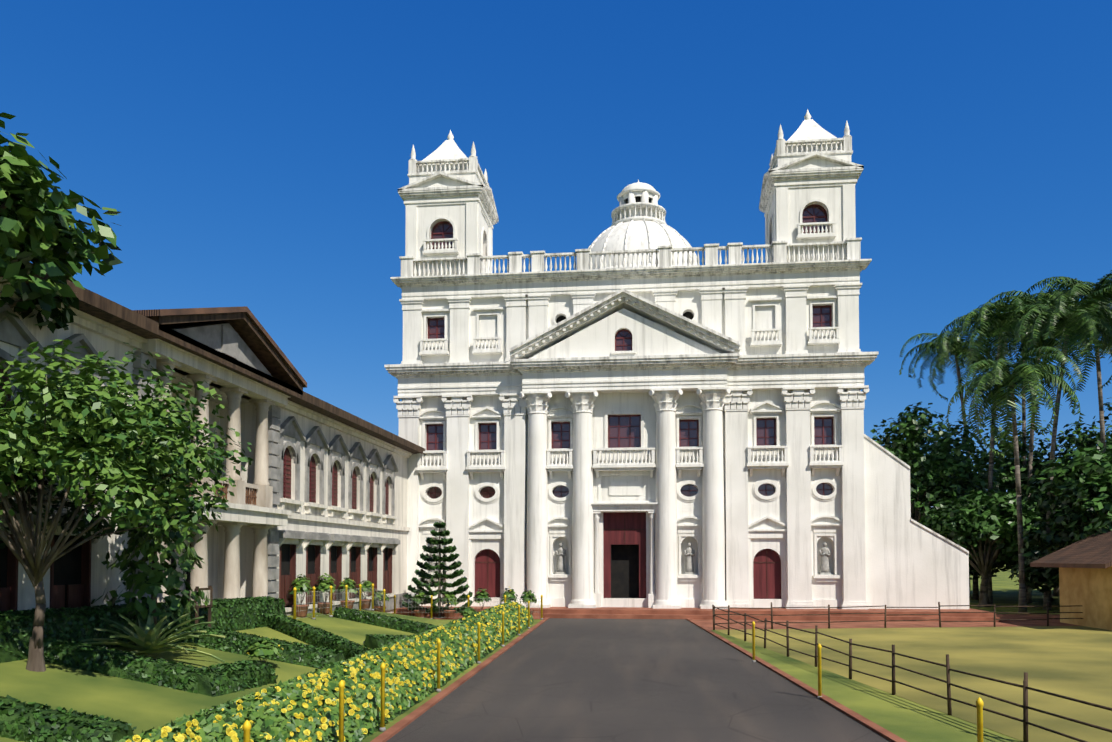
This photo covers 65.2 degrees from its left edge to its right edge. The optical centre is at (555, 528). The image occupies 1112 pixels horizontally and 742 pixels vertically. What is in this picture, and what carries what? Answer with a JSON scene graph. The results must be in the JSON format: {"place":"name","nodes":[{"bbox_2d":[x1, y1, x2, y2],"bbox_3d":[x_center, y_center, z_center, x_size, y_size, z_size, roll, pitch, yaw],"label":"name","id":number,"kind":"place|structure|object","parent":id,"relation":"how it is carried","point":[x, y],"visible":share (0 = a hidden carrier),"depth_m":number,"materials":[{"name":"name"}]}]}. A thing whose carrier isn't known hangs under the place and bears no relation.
{"place":"outdoors","nodes":[
{"label":"outdoors","id":0,"kind":"place"},
{"bbox_2d":[0,609,454,741],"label":"garden ground","id":1,"kind":"structure","parent":0,"point":[141,706],"depth_m":15.69,"materials":[{"name":"green plant"}]},
{"bbox_2d":[0,112,122,332],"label":"tree","id":2,"kind":"object","parent":1,"relation":"on","point":[37,219],"visible":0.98,"depth_m":15.69,"materials":[{"name":"green plant"}]},
{"bbox_2d":[0,694,136,741],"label":"hedge","id":3,"kind":"object","parent":1,"relation":"on","point":[29,721],"visible":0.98,"depth_m":11.93,"materials":[{"name":"green plant"}]},
{"bbox_2d":[0,339,252,671],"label":"garden tree","id":4,"kind":"object","parent":1,"relation":"on","point":[119,452],"visible":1,"depth_m":15.41,"materials":[{"name":"green plant"}]},
{"bbox_2d":[43,637,211,693],"bbox_3d":[-8.788,2.574,16.844,4.196,1.261,0.814,0,-2,4],"label":"hedge","id":5,"kind":"object","parent":1,"relation":"on","point":[112,662],"visible":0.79,"depth_m":16.52,"materials":[{"name":"green plant"}]},
{"bbox_2d":[0,596,285,662],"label":"hedge","id":6,"kind":"object","parent":1,"relation":"on","point":[77,624],"visible":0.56,"depth_m":18.90,"materials":[{"name":"green plant"}]},
{"bbox_2d":[91,403,210,624],"bbox_3d":[-9.261,-0.131,20.194,2.242,5.722,2.358,-1,-2,28],"label":"cone tree","id":7,"kind":"object","parent":1,"relation":"on","point":[156,579],"visible":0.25,"depth_m":19.63,"materials":[{"name":"green plant"}]},
{"bbox_2d":[81,612,224,662],"bbox_3d":[-8.786,2.328,18.577,3.059,1.116,2.930,-1,-2,21],"label":"agave","id":8,"kind":"object","parent":1,"relation":"on","point":[148,638],"visible":0.96,"depth_m":18.54,"materials":[{"name":"green plant"}]},
{"bbox_2d":[194,586,212,627],"bbox_3d":[-9.106,2.155,22.434,0.060,1.350,0.840,0,-2,7],"label":"sign board","id":9,"kind":"object","parent":1,"relation":"on","point":[209,594],"visible":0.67,"depth_m":22.55,"materials":[{"name":"white wood"}]},
{"bbox_2d":[184,660,277,696],"bbox_3d":[-6.552,3.023,17.523,0.814,0.647,2.396,0,-2,12],"label":"hedge","id":10,"kind":"object","parent":1,"relation":"on","point":[220,679],"visible":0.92,"depth_m":17.21,"materials":[{"name":"green plant"}]},
{"bbox_2d":[165,622,344,668],"bbox_3d":[-7.737,2.876,21.596,4.812,1.352,1.121,0,-2,0],"label":"hedge","id":11,"kind":"object","parent":1,"relation":"on","point":[296,653],"visible":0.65,"depth_m":21.15,"materials":[{"name":"green plant"}]},
{"bbox_2d":[244,640,283,662],"bbox_3d":[-6.737,2.861,20.100,0.854,0.572,0.868,-1,-2,37],"label":"shrub","id":12,"kind":"object","parent":1,"relation":"on","point":[262,649],"visible":1,"depth_m":19.91,"materials":[{"name":"green plant"}]},
{"bbox_2d":[293,587,296,618],"bbox_3d":[-8.665,2.521,28.817,0.144,1.170,0.137,0,-2,7],"label":"bollard post","id":13,"kind":"object","parent":1,"relation":"on","point":[294,604],"visible":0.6,"depth_m":28.78,"materials":[{"name":"metal"}]},
{"bbox_2d":[289,574,312,616],"bbox_3d":[-8.997,2.342,30.682,0.850,1.545,0.927,0,-2,7],"label":"pot plant","id":14,"kind":"object","parent":1,"relation":"on","point":[300,584],"visible":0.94,"depth_m":30.50,"materials":[{"name":"green plant"}]},
{"bbox_2d":[312,587,315,619],"bbox_3d":[-8.509,2.602,30.530,0.144,1.170,0.137,0,-2,7],"label":"bollard post","id":15,"kind":"object","parent":1,"relation":"on","point":[313,617],"visible":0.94,"depth_m":30.49,"materials":[{"name":"metal"}]},
{"bbox_2d":[267,613,372,659],"bbox_3d":[-6.977,3.135,25.066,0.822,1.311,6.465,2,-3,-42],"label":"hedge","id":16,"kind":"object","parent":1,"relation":"on","point":[302,631],"visible":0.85,"depth_m":24.63,"materials":[{"name":"green plant"}]},
{"bbox_2d":[314,573,335,613],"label":"pot plant","id":17,"kind":"object","parent":1,"relation":"on","point":[325,584],"visible":0.98,"depth_m":32.88,"materials":[{"name":"green plant"}]},
{"bbox_2d":[329,586,332,616],"bbox_3d":[-8.353,2.684,32.243,0.144,1.170,0.137,0,-2,7],"label":"bollard post","id":18,"kind":"object","parent":1,"relation":"on","point":[331,615],"visible":0.96,"depth_m":32.20,"materials":[{"name":"metal"}]},
{"bbox_2d":[345,585,347,607],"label":"bollard post","id":19,"kind":"object","parent":1,"relation":"on","point":[346,587],"visible":0.69,"depth_m":33.92,"materials":[{"name":"metal"}]},
{"bbox_2d":[337,577,357,608],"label":"pot plant","id":20,"kind":"object","parent":1,"relation":"on","point":[349,582],"visible":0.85,"depth_m":35.27,"materials":[{"name":"green plant"}]},
{"bbox_2d":[359,584,361,610],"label":"bollard post","id":21,"kind":"object","parent":1,"relation":"on","point":[360,585],"visible":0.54,"depth_m":35.63,"materials":[{"name":"metal"}]},
{"bbox_2d":[356,581,375,608],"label":"pot plant","id":22,"kind":"object","parent":1,"relation":"on","point":[367,585],"visible":0.67,"depth_m":37.55,"materials":[{"name":"green plant"}]},
{"bbox_2d":[371,584,373,610],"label":"bollard post","id":23,"kind":"object","parent":1,"relation":"on","point":[372,609],"visible":1,"depth_m":37.35,"materials":[{"name":"metal"}]},
{"bbox_2d":[371,590,388,611],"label":"pot plant","id":24,"kind":"object","parent":1,"relation":"on","point":[380,597],"visible":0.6,"depth_m":39.40,"materials":[{"name":"green plant"}]},
{"bbox_2d":[383,589,385,611],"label":"bollard post","id":25,"kind":"object","parent":1,"relation":"on","point":[384,590],"visible":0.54,"depth_m":39.05,"materials":[{"name":"metal"}]},
{"bbox_2d":[333,607,438,633],"bbox_3d":[-5.904,3.453,31.683,4.825,1.156,0.815,-1,-2,21],"label":"hedge","id":26,"kind":"object","parent":1,"relation":"on","point":[390,622],"visible":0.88,"depth_m":31.56,"materials":[{"name":"green plant"}]},
{"bbox_2d":[363,634,411,649],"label":"hedge","id":27,"kind":"object","parent":1,"relation":"on","point":[375,641],"visible":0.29,"depth_m":25.78,"materials":[{"name":"green plant"}]},
{"bbox_2d":[394,595,395,613],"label":"bollard post","id":28,"kind":"object","parent":1,"relation":"on","point":[394,604],"visible":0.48,"depth_m":40.77,"materials":[{"name":"metal"}]},
{"bbox_2d":[296,588,531,618],"bbox_3d":[-7.032,3.205,36.468,5.649,1.651,14.643,-1,-2,33],"label":"garden fence","id":29,"kind":"object","parent":1,"relation":"on","point":[322,601],"visible":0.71,"depth_m":34.57,"materials":[{"name":"metal"}]},
{"bbox_2d":[458,607,475,615],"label":"shrub","id":30,"kind":"object","parent":1,"relation":"on","point":[467,611],"visible":0.96,"depth_m":39.27,"materials":[{"name":"green plant"}]},
{"bbox_2d":[0,0,1111,514],"label":"sky","id":31,"kind":"structure","parent":0,"point":[253,154],"materials":[{"name":"blue"}]},
{"bbox_2d":[370,617,906,741],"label":"road","id":32,"kind":"structure","parent":0,"point":[547,679],"depth_m":18.10,"materials":[{"name":"grey asphalt"}]},
{"bbox_2d":[752,621,755,661],"bbox_3d":[5.491,3.136,24.128,0.115,1.150,0.110,0,-2,7],"label":"bollard post","id":33,"kind":"object","parent":32,"relation":"on","point":[753,640],"visible":0.88,"depth_m":24.10,"materials":[{"name":"metal"}]},
{"bbox_2d":[384,109,968,608],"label":"church","id":34,"kind":"structure","parent":0,"point":[632,405],"depth_m":44.09,"materials":[{"name":"white paint"}]},
{"bbox_2d":[429,545,438,573],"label":"statue","id":35,"kind":"object","parent":34,"relation":"on","point":[432,564],"visible":0.4,"depth_m":45.58,"materials":[{"name":"stone"}]},
{"bbox_2d":[556,543,565,573],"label":"statue","id":36,"kind":"object","parent":34,"relation":"on","point":[561,554],"visible":1,"depth_m":44.84,"materials":[{"name":"stone"}]},
{"bbox_2d":[684,543,694,573],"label":"statue","id":37,"kind":"object","parent":34,"relation":"on","point":[689,552],"visible":1,"depth_m":44.08,"materials":[{"name":"stone"}]},
{"bbox_2d":[819,543,830,574],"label":"statue","id":38,"kind":"object","parent":34,"relation":"on","point":[824,552],"visible":1,"depth_m":43.31,"materials":[{"name":"stone"}]},
{"bbox_2d":[361,565,1059,741],"bbox_3d":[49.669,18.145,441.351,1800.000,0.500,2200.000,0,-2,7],"label":"ground","id":39,"kind":"structure","parent":0,"point":[906,720],"depth_m":18.05,"materials":[{"name":"green plant"}]},
{"bbox_2d":[0,261,425,615],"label":"convent","id":40,"kind":"structure","parent":39,"relation":"on","point":[320,489],"depth_m":28.08,"materials":[{"name":"white paint"}]},
{"bbox_2d":[243,720,250,741],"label":"bollard post","id":41,"kind":"object","parent":39,"relation":"on","point":[246,729],"visible":1,"depth_m":9.34,"materials":[{"name":"metal"}]},
{"bbox_2d":[115,601,533,741],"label":"flower hedge","id":42,"kind":"object","parent":39,"relation":"on","point":[304,707],"visible":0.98,"depth_m":14.46,"materials":[{"name":"green plant"}]},
{"bbox_2d":[339,680,344,741],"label":"bollard post","id":43,"kind":"object","parent":39,"relation":"on","point":[341,709],"visible":1,"depth_m":12.42,"materials":[{"name":"metal"}]},
{"bbox_2d":[379,663,385,731],"bbox_3d":[-2.899,2.810,14.538,0.115,1.150,0.110,0,-2,7],"label":"bollard post","id":44,"kind":"object","parent":39,"relation":"on","point":[382,728],"visible":0.98,"depth_m":14.51,"materials":[{"name":"metal"}]},
{"bbox_2d":[430,595,432,618],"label":"bollard post","id":45,"kind":"object","parent":39,"relation":"on","point":[431,608],"visible":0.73,"depth_m":40.82,"materials":[{"name":"metal"}]},
{"bbox_2d":[436,639,440,691],"bbox_3d":[-2.539,2.956,18.823,0.115,1.150,0.110,0,-2,7],"label":"bollard post","id":46,"kind":"object","parent":39,"relation":"on","point":[438,689],"visible":0.96,"depth_m":18.79,"materials":[{"name":"metal"}]},
{"bbox_2d":[477,622,480,663],"bbox_3d":[-2.117,3.127,23.855,0.115,1.150,0.110,0,-2,7],"label":"bollard post","id":47,"kind":"object","parent":39,"relation":"on","point":[478,661],"visible":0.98,"depth_m":23.82,"materials":[{"name":"metal"}]},
{"bbox_2d":[501,612,504,646],"bbox_3d":[-1.732,3.283,28.438,0.115,1.150,0.110,0,-2,7],"label":"bollard post","id":48,"kind":"object","parent":39,"relation":"on","point":[502,645],"visible":0.98,"depth_m":28.41,"materials":[{"name":"metal"}]},
{"bbox_2d":[518,605,520,635],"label":"bollard post","id":49,"kind":"object","parent":39,"relation":"on","point":[519,634],"visible":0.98,"depth_m":32.54,"materials":[{"name":"metal"}]},
{"bbox_2d":[527,601,529,628],"bbox_3d":[-1.118,3.532,35.762,0.115,1.150,0.110,0,-2,7],"label":"bollard","id":50,"kind":"object","parent":39,"relation":"on","point":[528,627],"visible":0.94,"depth_m":35.73,"materials":[{"name":"metal"}]},
{"bbox_2d":[540,595,542,619],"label":"bollard","id":51,"kind":"object","parent":39,"relation":"on","point":[541,618],"visible":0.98,"depth_m":41.01,"materials":[{"name":"metal"}]},
{"bbox_2d":[817,643,821,698],"bbox_3d":[5.414,2.922,17.839,0.115,1.150,0.110,0,-2,7],"label":"bollard","id":52,"kind":"object","parent":39,"relation":"on","point":[819,646],"visible":0.85,"depth_m":17.81,"materials":[{"name":"metal"}]},
{"bbox_2d":[872,431,929,507],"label":"tree","id":53,"kind":"object","parent":39,"relation":"on","point":[874,438],"depth_m":75.13,"materials":[{"name":"green plant"}]},
{"bbox_2d":[871,402,1004,523],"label":"tree","id":54,"kind":"object","parent":39,"relation":"on","point":[911,429],"visible":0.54,"depth_m":56.07,"materials":[{"name":"green plant"}]},
{"bbox_2d":[913,502,981,579],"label":"tree","id":55,"kind":"object","parent":39,"relation":"on","point":[972,569],"depth_m":58.34,"materials":[{"name":"green plant"}]},
{"bbox_2d":[899,324,1012,598],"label":"coconut palm","id":56,"kind":"object","parent":39,"relation":"on","point":[956,351],"visible":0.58,"depth_m":62.27,"materials":[{"name":"green plant"}]},
{"bbox_2d":[976,697,983,741],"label":"bollard","id":57,"kind":"object","parent":39,"relation":"on","point":[979,703],"visible":1,"depth_m":10.85,"materials":[{"name":"metal"}]},
{"bbox_2d":[917,488,1045,606],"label":"tree","id":58,"kind":"object","parent":39,"relation":"on","point":[975,524],"visible":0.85,"depth_m":50.36,"materials":[{"name":"green plant"}]},
{"bbox_2d":[913,412,1058,597],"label":"tree","id":59,"kind":"object","parent":39,"relation":"on","point":[1007,469],"visible":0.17,"depth_m":60.56,"materials":[{"name":"green plant"}]},
{"bbox_2d":[936,293,1064,604],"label":"coconut palm","id":60,"kind":"object","parent":39,"relation":"on","point":[990,318],"visible":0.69,"depth_m":53.40,"materials":[{"name":"green plant"}]},
{"bbox_2d":[991,566,1018,576],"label":"tree","id":61,"kind":"object","parent":39,"relation":"on","point":[1002,568],"depth_m":64.40,"materials":[{"name":"green plant"}]},
{"bbox_2d":[969,537,1052,600],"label":"tree","id":62,"kind":"object","parent":39,"relation":"on","point":[1000,564],"visible":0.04,"depth_m":60.00,"materials":[{"name":"green plant"}]},
{"bbox_2d":[967,293,1057,490],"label":"coconut palm","id":63,"kind":"object","parent":39,"relation":"on","point":[1023,424],"visible":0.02,"depth_m":60.67,"materials":[{"name":"green plant"}]},
{"bbox_2d":[945,346,1084,612],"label":"coconut palm","id":64,"kind":"object","parent":39,"relation":"on","point":[1001,377],"visible":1,"depth_m":45.44,"materials":[{"name":"green plant"}]},
{"bbox_2d":[985,420,1099,595],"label":"tree","id":65,"kind":"object","parent":39,"relation":"on","point":[1056,592],"visible":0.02,"depth_m":66.09,"materials":[{"name":"green plant"}]},
{"bbox_2d":[984,282,1102,602],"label":"coconut palm","id":66,"kind":"object","parent":39,"relation":"on","point":[1030,462],"visible":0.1,"depth_m":56.53,"materials":[{"name":"green plant"}]},
{"bbox_2d":[1009,528,1079,592],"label":"tree","id":67,"kind":"object","parent":39,"relation":"on","point":[1037,574],"visible":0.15,"depth_m":46.88,"materials":[{"name":"green plant"}]},
{"bbox_2d":[1000,286,1111,609],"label":"coconut palm","id":68,"kind":"object","parent":39,"relation":"on","point":[1086,319],"visible":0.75,"depth_m":48.82,"materials":[{"name":"green plant"}]},
{"bbox_2d":[1001,421,1111,512],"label":"tree","id":69,"kind":"object","parent":39,"relation":"on","point":[1084,439],"visible":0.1,"depth_m":55.21,"materials":[{"name":"green plant"}]},
{"bbox_2d":[1013,483,1106,555],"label":"tree","id":70,"kind":"object","parent":39,"relation":"on","point":[1043,516],"depth_m":49.88,"materials":[{"name":"green plant"}]},
{"bbox_2d":[1018,438,1111,568],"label":"tree","id":71,"kind":"object","parent":39,"relation":"on","point":[1075,504],"visible":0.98,"depth_m":42.07,"materials":[{"name":"green plant"}]},
{"bbox_2d":[1021,270,1111,452],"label":"coconut palm","id":72,"kind":"object","parent":39,"relation":"on","point":[1079,288],"visible":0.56,"depth_m":50.95,"materials":[{"name":"green plant"}]},
{"bbox_2d":[1088,335,1108,358],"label":"coconut palm","id":73,"kind":"object","parent":39,"relation":"on","point":[1101,349],"visible":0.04,"depth_m":53.15,"materials":[{"name":"green plant"}]},
{"bbox_2d":[1088,398,1111,447],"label":"tree","id":74,"kind":"object","parent":39,"relation":"on","point":[1109,409],"visible":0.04,"depth_m":61.49,"materials":[{"name":"green plant"}]},
{"bbox_2d":[393,606,1080,629],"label":"stepped plinth","id":75,"kind":"structure","parent":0,"point":[703,617],"depth_m":40.70,"materials":[{"name":"red stone"}]},
{"bbox_2d":[409,590,427,617],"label":"pot plant","id":76,"kind":"object","parent":75,"relation":"on","point":[420,597],"visible":0.92,"depth_m":41.21,"materials":[{"name":"green plant"}]},
{"bbox_2d":[402,521,472,617],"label":"araucaria pine","id":77,"kind":"object","parent":75,"relation":"on","point":[439,575],"visible":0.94,"depth_m":41.95,"materials":[{"name":"green plant"}]},
{"bbox_2d":[441,593,458,618],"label":"pot plant","id":78,"kind":"object","parent":75,"relation":"on","point":[450,600],"visible":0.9,"depth_m":41.25,"materials":[{"name":"green plant"}]},
{"bbox_2d":[473,588,490,611],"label":"pot plant","id":79,"kind":"object","parent":75,"relation":"on","point":[482,595],"visible":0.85,"depth_m":41.40,"materials":[{"name":"green plant"}]},
{"bbox_2d":[500,587,517,601],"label":"pot plant","id":80,"kind":"object","parent":75,"relation":"on","point":[510,595],"visible":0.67,"depth_m":41.42,"materials":[{"name":"green plant"}]},
{"bbox_2d":[520,590,536,616],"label":"pot plant","id":81,"kind":"object","parent":75,"relation":"on","point":[527,596],"visible":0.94,"depth_m":41.50,"materials":[{"name":"green plant"}]},
{"bbox_2d":[716,626,1111,741],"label":"lawn","id":82,"kind":"structure","parent":0,"point":[1074,662],"depth_m":23.17,"materials":[{"name":"green plant"}]},
{"bbox_2d":[712,602,1111,741],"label":"lawn fence","id":83,"kind":"object","parent":82,"relation":"on","point":[1024,706],"visible":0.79,"depth_m":20.17,"materials":[{"name":"brown wood"}]},
{"bbox_2d":[1030,530,1111,629],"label":"hut","id":84,"kind":"object","parent":82,"relation":"on","point":[1084,565],"visible":0.93,"depth_m":36.88,"materials":[{"name":"brown wood"}]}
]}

